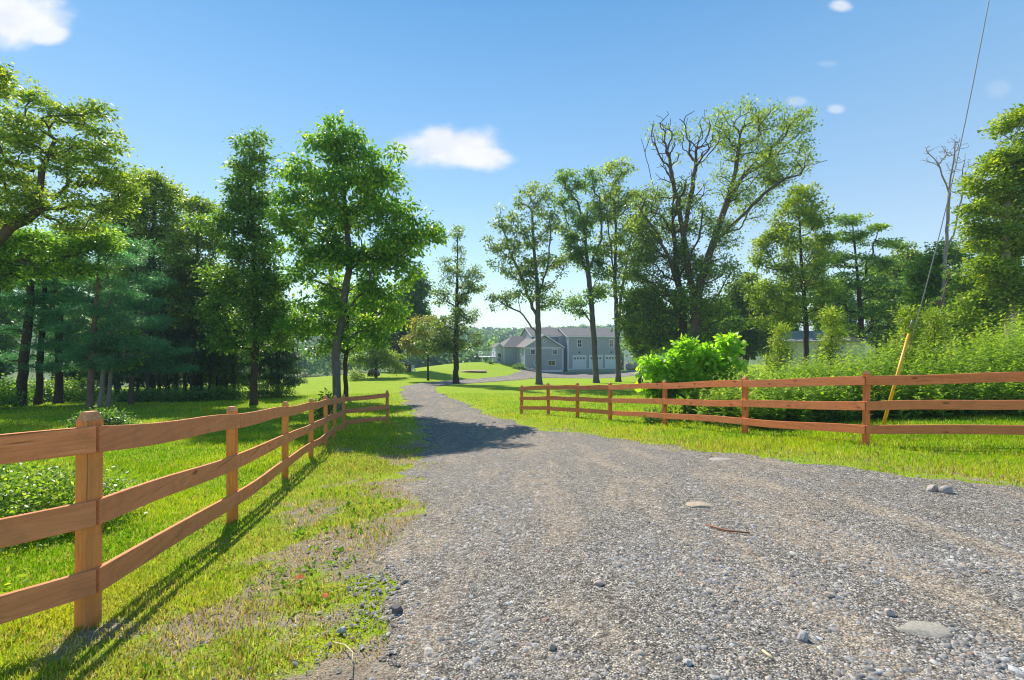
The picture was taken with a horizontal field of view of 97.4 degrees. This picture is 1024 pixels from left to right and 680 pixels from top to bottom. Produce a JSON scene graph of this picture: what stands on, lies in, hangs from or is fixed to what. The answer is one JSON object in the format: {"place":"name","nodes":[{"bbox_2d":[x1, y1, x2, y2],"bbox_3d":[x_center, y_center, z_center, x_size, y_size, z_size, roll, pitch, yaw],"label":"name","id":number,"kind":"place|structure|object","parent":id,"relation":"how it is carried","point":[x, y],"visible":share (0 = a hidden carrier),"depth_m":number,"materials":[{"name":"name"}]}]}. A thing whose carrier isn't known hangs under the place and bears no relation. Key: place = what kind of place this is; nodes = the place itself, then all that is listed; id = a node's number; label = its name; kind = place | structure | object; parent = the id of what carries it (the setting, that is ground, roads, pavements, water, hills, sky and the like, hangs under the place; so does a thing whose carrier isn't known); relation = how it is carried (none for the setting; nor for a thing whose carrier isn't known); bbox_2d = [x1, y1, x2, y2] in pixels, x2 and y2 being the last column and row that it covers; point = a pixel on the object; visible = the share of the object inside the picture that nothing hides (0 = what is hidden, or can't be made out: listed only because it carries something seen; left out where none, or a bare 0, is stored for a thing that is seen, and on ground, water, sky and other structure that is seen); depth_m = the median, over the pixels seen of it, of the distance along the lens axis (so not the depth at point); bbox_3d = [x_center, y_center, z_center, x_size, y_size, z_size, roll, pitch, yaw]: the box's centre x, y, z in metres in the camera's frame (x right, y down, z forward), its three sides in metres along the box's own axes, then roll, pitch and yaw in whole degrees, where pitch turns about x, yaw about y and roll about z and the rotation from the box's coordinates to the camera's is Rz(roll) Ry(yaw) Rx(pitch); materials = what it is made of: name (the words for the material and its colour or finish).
{"place":"outdoors","nodes":[
{"label":"outdoors","id":0,"kind":"place"},
{"bbox_2d":[0,333,1023,679],"bbox_3d":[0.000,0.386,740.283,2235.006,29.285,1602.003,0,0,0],"label":"lawn","id":1,"kind":"structure","parent":0,"point":[374,667],"depth_m":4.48,"materials":[{"name":"green plant"}]},
{"bbox_2d":[0,301,22,384],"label":"broadleaf tree","id":2,"kind":"object","parent":1,"relation":"on","point":[5,344],"visible":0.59,"depth_m":36.02,"materials":[{"name":"green plant"}]},
{"bbox_2d":[0,207,23,376],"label":"broadleaf tree","id":3,"kind":"object","parent":1,"relation":"on","point":[14,338],"visible":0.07,"depth_m":44.43,"materials":[{"name":"green plant"}]},
{"bbox_2d":[0,377,30,409],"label":"shrub","id":4,"kind":"object","parent":1,"relation":"on","point":[6,399],"visible":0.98,"depth_m":22.29,"materials":[{"name":"green plant"}]},
{"bbox_2d":[0,59,31,132],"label":"broadleaf tree","id":5,"kind":"object","parent":1,"relation":"on","point":[6,91],"visible":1,"depth_m":16.09,"materials":[{"name":"green plant"}]},
{"bbox_2d":[0,561,31,594],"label":"shrub","id":6,"kind":"object","parent":1,"relation":"on","point":[13,568],"visible":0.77,"depth_m":3.05,"materials":[{"name":"green plant"}]},
{"bbox_2d":[0,372,45,404],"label":"shrub","id":7,"kind":"object","parent":1,"relation":"on","point":[30,395],"visible":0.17,"depth_m":26.26,"materials":[{"name":"green plant"}]},
{"bbox_2d":[5,374,67,402],"bbox_3d":[-30.019,2.871,28.053,4.120,2.216,2.762,0,0,0],"label":"shrub","id":8,"kind":"object","parent":1,"relation":"on","point":[45,387],"visible":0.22,"depth_m":27.96,"materials":[{"name":"green plant"}]},
{"bbox_2d":[0,248,78,406],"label":"pine tree","id":9,"kind":"object","parent":1,"relation":"on","point":[27,304],"visible":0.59,"depth_m":23.86,"materials":[{"name":"green plant"}]},
{"bbox_2d":[1,256,88,404],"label":"pine tree","id":10,"kind":"object","parent":1,"relation":"on","point":[40,357],"visible":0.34,"depth_m":24.90,"materials":[{"name":"green plant"}]},
{"bbox_2d":[23,220,90,382],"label":"broadleaf tree","id":11,"kind":"object","parent":1,"relation":"on","point":[76,291],"visible":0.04,"depth_m":45.53,"materials":[{"name":"green plant"}]},
{"bbox_2d":[21,227,111,403],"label":"pine tree","id":12,"kind":"object","parent":1,"relation":"on","point":[58,396],"visible":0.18,"depth_m":25.87,"materials":[{"name":"green plant"}]},
{"bbox_2d":[0,224,133,293],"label":"broadleaf tree","id":13,"kind":"object","parent":1,"relation":"on","point":[33,244],"visible":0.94,"depth_m":20.71,"materials":[{"name":"green plant"}]},
{"bbox_2d":[45,312,95,388],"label":"broadleaf tree","id":14,"kind":"object","parent":1,"relation":"on","point":[72,374],"visible":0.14,"depth_m":39.54,"materials":[{"name":"green plant"}]},
{"bbox_2d":[0,457,146,554],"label":"shrub","id":15,"kind":"object","parent":1,"relation":"on","point":[49,492],"visible":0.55,"depth_m":4.86,"materials":[{"name":"green plant"}]},
{"bbox_2d":[0,78,155,246],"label":"broadleaf tree","id":16,"kind":"object","parent":1,"relation":"on","point":[26,138],"visible":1,"depth_m":18.78,"materials":[{"name":"green plant"}]},
{"bbox_2d":[43,374,112,402],"bbox_3d":[-28.083,3.074,29.108,4.114,1.862,3.241,0,0,0],"label":"shrub","id":17,"kind":"object","parent":1,"relation":"on","point":[77,392],"visible":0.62,"depth_m":28.77,"materials":[{"name":"green plant"}]},
{"bbox_2d":[57,404,141,427],"bbox_3d":[-13.182,2.517,14.505,2.252,0.976,1.857,0,0,0],"label":"shrub","id":18,"kind":"object","parent":1,"relation":"on","point":[114,418],"visible":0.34,"depth_m":14.44,"materials":[{"name":"green plant"}]},
{"bbox_2d":[74,311,128,393],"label":"broadleaf tree","id":19,"kind":"object","parent":1,"relation":"on","point":[116,380],"visible":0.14,"depth_m":36.57,"materials":[{"name":"green plant"}]},
{"bbox_2d":[37,218,172,408],"bbox_3d":[-20.235,-1.139,22.443,6.695,9.725,3.142,0,0,0],"label":"pine tree","id":20,"kind":"object","parent":1,"relation":"on","point":[93,338],"visible":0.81,"depth_m":22.36,"materials":[{"name":"green plant"}]},
{"bbox_2d":[77,258,137,387],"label":"broadleaf tree","id":21,"kind":"object","parent":1,"relation":"on","point":[93,289],"visible":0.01,"depth_m":45.01,"materials":[{"name":"green plant"}]},
{"bbox_2d":[77,327,143,405],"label":"broadleaf tree","id":22,"kind":"object","parent":1,"relation":"on","point":[126,365],"visible":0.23,"depth_m":23.40,"materials":[{"name":"green plant"}]},
{"bbox_2d":[98,263,139,388],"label":"spruce tree","id":23,"kind":"object","parent":1,"relation":"on","point":[116,303],"visible":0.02,"depth_m":34.10,"materials":[{"name":"green plant"}]},
{"bbox_2d":[105,326,158,405],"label":"broadleaf tree","id":24,"kind":"object","parent":1,"relation":"on","point":[108,398],"visible":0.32,"depth_m":23.94,"materials":[{"name":"green plant"}]},
{"bbox_2d":[105,386,158,402],"bbox_3d":[-22.873,3.267,27.119,2.750,1.064,2.265,0,0,-15],"label":"shrub","id":25,"kind":"object","parent":1,"relation":"on","point":[123,395],"visible":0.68,"depth_m":26.78,"materials":[{"name":"green plant"}]},
{"bbox_2d":[124,311,145,390],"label":"broadleaf tree","id":26,"kind":"object","parent":1,"relation":"on","point":[139,381],"visible":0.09,"depth_m":39.70,"materials":[{"name":"green plant"}]},
{"bbox_2d":[87,164,191,396],"bbox_3d":[-26.371,-3.953,31.992,7.246,16.806,4.746,0,0,0],"label":"broadleaf tree","id":27,"kind":"object","parent":1,"relation":"on","point":[161,190],"visible":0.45,"depth_m":31.37,"materials":[{"name":"green plant"}]},
{"bbox_2d":[121,385,172,401],"bbox_3d":[-22.076,3.281,27.519,2.702,1.122,2.204,0,0,0],"label":"shrub","id":28,"kind":"object","parent":1,"relation":"on","point":[151,395],"visible":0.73,"depth_m":27.39,"materials":[{"name":"green plant"}]},
{"bbox_2d":[119,257,181,391],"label":"spruce tree","id":29,"kind":"object","parent":1,"relation":"on","point":[148,262],"visible":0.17,"depth_m":30.81,"materials":[{"name":"green plant"}]},
{"bbox_2d":[107,236,200,404],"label":"pine tree","id":30,"kind":"object","parent":1,"relation":"on","point":[149,364],"visible":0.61,"depth_m":24.89,"materials":[{"name":"green plant"}]},
{"bbox_2d":[138,270,185,390],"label":"spruce tree","id":31,"kind":"object","parent":1,"relation":"on","point":[165,332],"visible":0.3,"depth_m":30.00,"materials":[{"name":"green plant"}]},
{"bbox_2d":[138,332,189,392],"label":"broadleaf tree","id":32,"kind":"object","parent":1,"relation":"on","point":[171,378],"visible":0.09,"depth_m":37.70,"materials":[{"name":"green plant"}]},
{"bbox_2d":[153,383,192,401],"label":"shrub","id":33,"kind":"object","parent":1,"relation":"on","point":[174,396],"visible":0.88,"depth_m":27.80,"materials":[{"name":"green plant"}]},
{"bbox_2d":[154,260,202,389],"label":"spruce tree","id":34,"kind":"object","parent":1,"relation":"on","point":[176,380],"visible":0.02,"depth_m":32.94,"materials":[{"name":"green plant"}]},
{"bbox_2d":[157,270,217,374],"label":"spruce tree","id":35,"kind":"object","parent":1,"relation":"on","point":[182,338],"visible":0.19,"depth_m":30.47,"materials":[{"name":"green plant"}]},
{"bbox_2d":[147,191,234,390],"bbox_3d":[-21.135,-2.858,30.022,5.917,14.249,3.646,0,0,0],"label":"broadleaf tree","id":36,"kind":"object","parent":1,"relation":"on","point":[188,240],"visible":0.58,"depth_m":29.50,"materials":[{"name":"green plant"}]},
{"bbox_2d":[173,385,213,401],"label":"shrub","id":37,"kind":"object","parent":1,"relation":"on","point":[195,395],"visible":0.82,"depth_m":28.30,"materials":[{"name":"green plant"}]},
{"bbox_2d":[179,331,207,390],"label":"broadleaf tree","id":38,"kind":"object","parent":1,"relation":"on","point":[197,375],"visible":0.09,"depth_m":40.48,"materials":[{"name":"green plant"}]},
{"bbox_2d":[0,390,388,630],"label":"wooden fence","id":39,"kind":"object","parent":1,"relation":"on","point":[89,439],"visible":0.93,"depth_m":2.81,"materials":[{"name":"brown wood"}]},
{"bbox_2d":[176,271,245,391],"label":"spruce tree","id":40,"kind":"object","parent":1,"relation":"on","point":[210,357],"visible":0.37,"depth_m":29.48,"materials":[{"name":"green plant"}]},
{"bbox_2d":[197,383,233,400],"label":"shrub","id":41,"kind":"object","parent":1,"relation":"on","point":[219,396],"visible":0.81,"depth_m":28.79,"materials":[{"name":"green plant"}]},
{"bbox_2d":[197,264,239,396],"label":"spruce tree","id":42,"kind":"object","parent":1,"relation":"on","point":[217,379],"visible":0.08,"depth_m":32.90,"materials":[{"name":"green plant"}]},
{"bbox_2d":[203,324,252,389],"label":"broadleaf tree","id":43,"kind":"object","parent":1,"relation":"on","point":[230,379],"visible":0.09,"depth_m":37.65,"materials":[{"name":"green plant"}]},
{"bbox_2d":[207,265,251,392],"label":"spruce tree","id":44,"kind":"object","parent":1,"relation":"on","point":[226,378],"visible":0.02,"depth_m":34.96,"materials":[{"name":"green plant"}]},
{"bbox_2d":[211,383,249,399],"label":"shrub","id":45,"kind":"object","parent":1,"relation":"on","point":[235,392],"visible":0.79,"depth_m":29.25,"materials":[{"name":"green plant"}]},
{"bbox_2d":[212,286,259,389],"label":"spruce tree","id":46,"kind":"object","parent":1,"relation":"on","point":[231,360],"visible":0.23,"depth_m":30.38,"materials":[{"name":"green plant"}]},
{"bbox_2d":[180,125,302,404],"bbox_3d":[-14.652,-3.848,24.533,7.132,15.389,4.294,0,0,0],"label":"broadleaf tree","id":47,"kind":"object","parent":1,"relation":"on","point":[256,290],"visible":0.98,"depth_m":24.02,"materials":[{"name":"green plant"}]},
{"bbox_2d":[236,324,269,389],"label":"broadleaf tree","id":48,"kind":"object","parent":1,"relation":"on","point":[247,384],"visible":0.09,"depth_m":39.42,"materials":[{"name":"green plant"}]},
{"bbox_2d":[240,384,281,398],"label":"shrub","id":49,"kind":"object","parent":1,"relation":"on","point":[262,393],"visible":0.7,"depth_m":30.39,"materials":[{"name":"green plant"}]},
{"bbox_2d":[244,288,313,389],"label":"spruce tree","id":50,"kind":"object","parent":1,"relation":"on","point":[271,377],"visible":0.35,"depth_m":32.56,"materials":[{"name":"green plant"}]},
{"bbox_2d":[265,382,295,397],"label":"shrub","id":51,"kind":"object","parent":1,"relation":"on","point":[279,393],"visible":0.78,"depth_m":31.27,"materials":[{"name":"green plant"}]},
{"bbox_2d":[314,388,339,418],"bbox_3d":[-8.259,2.806,20.027,1.427,1.405,1.387,0,0,0],"label":"shrub","id":52,"kind":"object","parent":1,"relation":"on","point":[320,412],"visible":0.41,"depth_m":19.89,"materials":[{"name":"green plant"}]},
{"bbox_2d":[296,277,404,396],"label":"broadleaf tree","id":53,"kind":"object","parent":1,"relation":"on","point":[323,348],"visible":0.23,"depth_m":28.87,"materials":[{"name":"green plant"}]},
{"bbox_2d":[347,365,368,380],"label":"shrub","id":54,"kind":"object","parent":1,"relation":"on","point":[354,376],"visible":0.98,"depth_m":55.78,"materials":[{"name":"green plant"}]},
{"bbox_2d":[259,107,457,410],"bbox_3d":[-7.827,-3.990,23.104,10.294,15.785,4.584,0,0,0],"label":"broadleaf tree","id":55,"kind":"object","parent":1,"relation":"on","point":[392,247],"visible":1,"depth_m":22.46,"materials":[{"name":"green plant"}]},
{"bbox_2d":[347,341,409,377],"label":"apple tree","id":56,"kind":"object","parent":1,"relation":"on","point":[381,357],"visible":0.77,"depth_m":59.56,"materials":[{"name":"green plant"}]},
{"bbox_2d":[391,262,435,362],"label":"broadleaf tree","id":57,"kind":"object","parent":1,"relation":"on","point":[421,293],"visible":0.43,"depth_m":71.03,"materials":[{"name":"green plant"}]},
{"bbox_2d":[397,313,449,380],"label":"maple tree","id":58,"kind":"object","parent":1,"relation":"on","point":[408,342],"visible":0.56,"depth_m":55.70,"materials":[{"name":"green plant"}]},
{"bbox_2d":[413,224,487,383],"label":"maple tree","id":59,"kind":"object","parent":1,"relation":"on","point":[455,341],"visible":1,"depth_m":49.67,"materials":[{"name":"green plant"}]},
{"bbox_2d":[273,337,631,375],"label":"distant trees","id":60,"kind":"object","parent":1,"relation":"on","point":[319,364],"visible":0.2,"depth_m":148.22,"materials":[{"name":"green plant"}]},
{"bbox_2d":[298,324,624,346],"bbox_3d":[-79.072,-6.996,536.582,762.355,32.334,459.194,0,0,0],"label":"distant trees","id":61,"kind":"object","parent":1,"relation":"on","point":[499,334],"visible":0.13,"depth_m":424.74,"materials":[{"name":"green plant"}]},
{"bbox_2d":[0,430,1017,679],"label":"weeds","id":62,"kind":"object","parent":1,"relation":"on","point":[244,482],"visible":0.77,"depth_m":4.15,"materials":[{"name":"green plant"}]},
{"bbox_2d":[478,180,571,384],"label":"broadleaf tree","id":63,"kind":"object","parent":1,"relation":"on","point":[534,263],"visible":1,"depth_m":46.65,"materials":[{"name":"green plant"}]},
{"bbox_2d":[479,327,620,371],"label":"house","id":64,"kind":"structure","parent":1,"relation":"on","point":[566,349],"depth_m":94.64,"materials":[{"name":"grey"}]},
{"bbox_2d":[572,355,585,369],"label":"garage door","id":65,"kind":"structure","parent":64,"relation":"in","point":[578,361],"depth_m":93.87,"materials":[{"name":"paint"}]},
{"bbox_2d":[605,355,614,368],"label":"garage door","id":66,"kind":"structure","parent":64,"relation":"in","point":[608,358],"depth_m":95.62,"materials":[{"name":"paint"}]},
{"bbox_2d":[547,164,614,382],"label":"broadleaf tree","id":67,"kind":"object","parent":1,"relation":"on","point":[581,224],"visible":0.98,"depth_m":47.52,"materials":[{"name":"green plant"}]},
{"bbox_2d":[589,155,654,381],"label":"broadleaf tree","id":68,"kind":"object","parent":1,"relation":"on","point":[619,238],"visible":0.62,"depth_m":48.15,"materials":[{"name":"green plant"}]},
{"bbox_2d":[611,284,674,382],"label":"broadleaf tree","id":69,"kind":"object","parent":1,"relation":"on","point":[628,334],"visible":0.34,"depth_m":43.57,"materials":[{"name":"green plant"}]},
{"bbox_2d":[643,381,686,409],"bbox_3d":[4.945,1.997,14.606,1.460,1.484,1.120,0,0,0],"label":"lime shrub","id":70,"kind":"object","parent":1,"relation":"on","point":[671,394],"visible":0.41,"depth_m":14.32,"materials":[{"name":"green plant"}]},
{"bbox_2d":[612,179,720,352],"bbox_3d":[13.532,-4.864,38.988,9.301,18.416,5.189,0,0,0],"label":"broadleaf tree","id":71,"kind":"object","parent":1,"relation":"on","point":[674,263],"visible":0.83,"depth_m":38.41,"materials":[{"name":"green plant"}]},
{"bbox_2d":[630,330,753,398],"bbox_3d":[5.755,1.180,14.514,3.897,3.108,1.635,0,0,0],"label":"lime shrub","id":72,"kind":"object","parent":1,"relation":"on","point":[681,362],"visible":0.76,"depth_m":14.37,"materials":[{"name":"green plant"}]},
{"bbox_2d":[641,93,826,352],"bbox_3d":[18.119,-7.827,37.307,14.465,24.169,5.425,0,0,0],"label":"broadleaf tree","id":73,"kind":"object","parent":1,"relation":"on","point":[769,155],"visible":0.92,"depth_m":36.63,"materials":[{"name":"green plant"}]},
{"bbox_2d":[715,316,759,358],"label":"broadleaf tree","id":74,"kind":"object","parent":1,"relation":"on","point":[747,337],"visible":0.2,"depth_m":49.28,"materials":[{"name":"green plant"}]},
{"bbox_2d":[718,268,769,372],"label":"broadleaf tree","id":75,"kind":"object","parent":1,"relation":"on","point":[735,294],"visible":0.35,"depth_m":51.40,"materials":[{"name":"green plant"}]},
{"bbox_2d":[519,371,1023,445],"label":"wooden fence","id":76,"kind":"object","parent":1,"relation":"on","point":[866,405],"visible":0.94,"depth_m":8.44,"materials":[{"name":"brown wood"}]},
{"bbox_2d":[757,321,797,374],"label":"sapling","id":77,"kind":"object","parent":1,"relation":"on","point":[778,354],"visible":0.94,"depth_m":15.93,"materials":[{"name":"green plant"}]},
{"bbox_2d":[757,292,802,372],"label":"broadleaf tree","id":78,"kind":"object","parent":1,"relation":"on","point":[767,331],"visible":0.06,"depth_m":49.80,"materials":[{"name":"green plant"}]},
{"bbox_2d":[739,181,851,372],"bbox_3d":[23.501,-4.850,37.933,8.480,17.206,5.192,0,0,0],"label":"broadleaf tree","id":79,"kind":"object","parent":1,"relation":"on","point":[807,277],"visible":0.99,"depth_m":37.48,"materials":[{"name":"green plant"}]},
{"bbox_2d":[775,331,868,375],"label":"garage building","id":80,"kind":"structure","parent":1,"relation":"on","point":[798,336],"depth_m":44.49,"materials":[{"name":"grey"}]},
{"bbox_2d":[810,303,853,369],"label":"sapling","id":81,"kind":"object","parent":1,"relation":"on","point":[829,342],"visible":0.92,"depth_m":14.91,"materials":[{"name":"green plant"}]},
{"bbox_2d":[810,278,855,330],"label":"broadleaf tree","id":82,"kind":"object","parent":1,"relation":"on","point":[817,328],"visible":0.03,"depth_m":55.56,"materials":[{"name":"green plant"}]},
{"bbox_2d":[642,299,1023,430],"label":"tall weeds","id":83,"kind":"object","parent":1,"relation":"on","point":[1011,360],"visible":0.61,"depth_m":12.11,"materials":[{"name":"green plant"}]},
{"bbox_2d":[798,212,920,337],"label":"conifer tree","id":84,"kind":"object","parent":1,"relation":"on","point":[861,312],"visible":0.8,"depth_m":42.53,"materials":[{"name":"green plant"}]},
{"bbox_2d":[854,267,894,363],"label":"broadleaf tree","id":85,"kind":"object","parent":1,"relation":"on","point":[872,342],"visible":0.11,"depth_m":53.79,"materials":[{"name":"green plant"}]},
{"bbox_2d":[868,237,926,355],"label":"broadleaf tree","id":86,"kind":"object","parent":1,"relation":"on","point":[910,254],"visible":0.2,"depth_m":49.60,"materials":[{"name":"green plant"}]},
{"bbox_2d":[880,299,930,374],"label":"sapling","id":87,"kind":"object","parent":1,"relation":"on","point":[904,325],"visible":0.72,"depth_m":13.43,"materials":[{"name":"green plant"}]},
{"bbox_2d":[891,254,940,354],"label":"broadleaf tree","id":88,"kind":"object","parent":1,"relation":"on","point":[905,280],"visible":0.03,"depth_m":44.18,"materials":[{"name":"green plant"}]},
{"bbox_2d":[890,236,979,345],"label":"broadleaf tree","id":89,"kind":"object","parent":1,"relation":"on","point":[916,276],"visible":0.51,"depth_m":26.73,"materials":[{"name":"green plant"}]},
{"bbox_2d":[881,0,988,424],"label":"guy wire","id":90,"kind":"object","parent":1,"relation":"attached to","point":[886,413],"visible":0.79,"depth_m":9.68,"materials":[{"name":"yellow metal"}]},
{"bbox_2d":[910,302,960,367],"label":"sapling","id":91,"kind":"object","parent":1,"relation":"on","point":[936,333],"visible":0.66,"depth_m":13.92,"materials":[{"name":"green plant"}]},
{"bbox_2d":[921,241,960,372],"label":"broadleaf tree","id":92,"kind":"object","parent":1,"relation":"on","point":[944,291],"visible":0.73,"depth_m":14.98,"materials":[{"name":"green plant"}]},
{"bbox_2d":[920,134,971,360],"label":"dead tree","id":93,"kind":"object","parent":1,"relation":"on","point":[946,246],"visible":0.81,"depth_m":25.96,"materials":[{"name":"grey wood"}]},
{"bbox_2d":[930,275,1022,363],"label":"broadleaf tree","id":94,"kind":"object","parent":1,"relation":"on","point":[963,285],"visible":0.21,"depth_m":23.98,"materials":[{"name":"green plant"}]},
{"bbox_2d":[935,103,1023,353],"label":"broadleaf tree","id":95,"kind":"object","parent":1,"relation":"on","point":[998,273],"visible":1,"depth_m":19.80,"materials":[{"name":"green plant"}]},
{"bbox_2d":[0,0,1023,334],"label":"sky","id":96,"kind":"structure","parent":0,"point":[488,98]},
{"bbox_2d":[172,369,1023,679],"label":"driveway","id":97,"kind":"structure","parent":0,"point":[428,402],"depth_m":3.25,"materials":[{"name":"grey gravel"}]},
{"bbox_2d":[686,501,713,507],"bbox_3d":[1.852,1.635,4.460,0.252,0.043,0.163,0,0,0],"label":"rock","id":98,"kind":"object","parent":97,"relation":"on","point":[699,504],"visible":0.95,"depth_m":4.42,"materials":[{"name":"stone"}]},
{"bbox_2d":[896,621,951,637],"bbox_3d":[2.116,1.495,2.325,0.269,0.026,0.137,0,0,0],"label":"rock","id":99,"kind":"object","parent":97,"relation":"on","point":[928,629],"visible":1,"depth_m":2.31,"materials":[{"name":"stone"}]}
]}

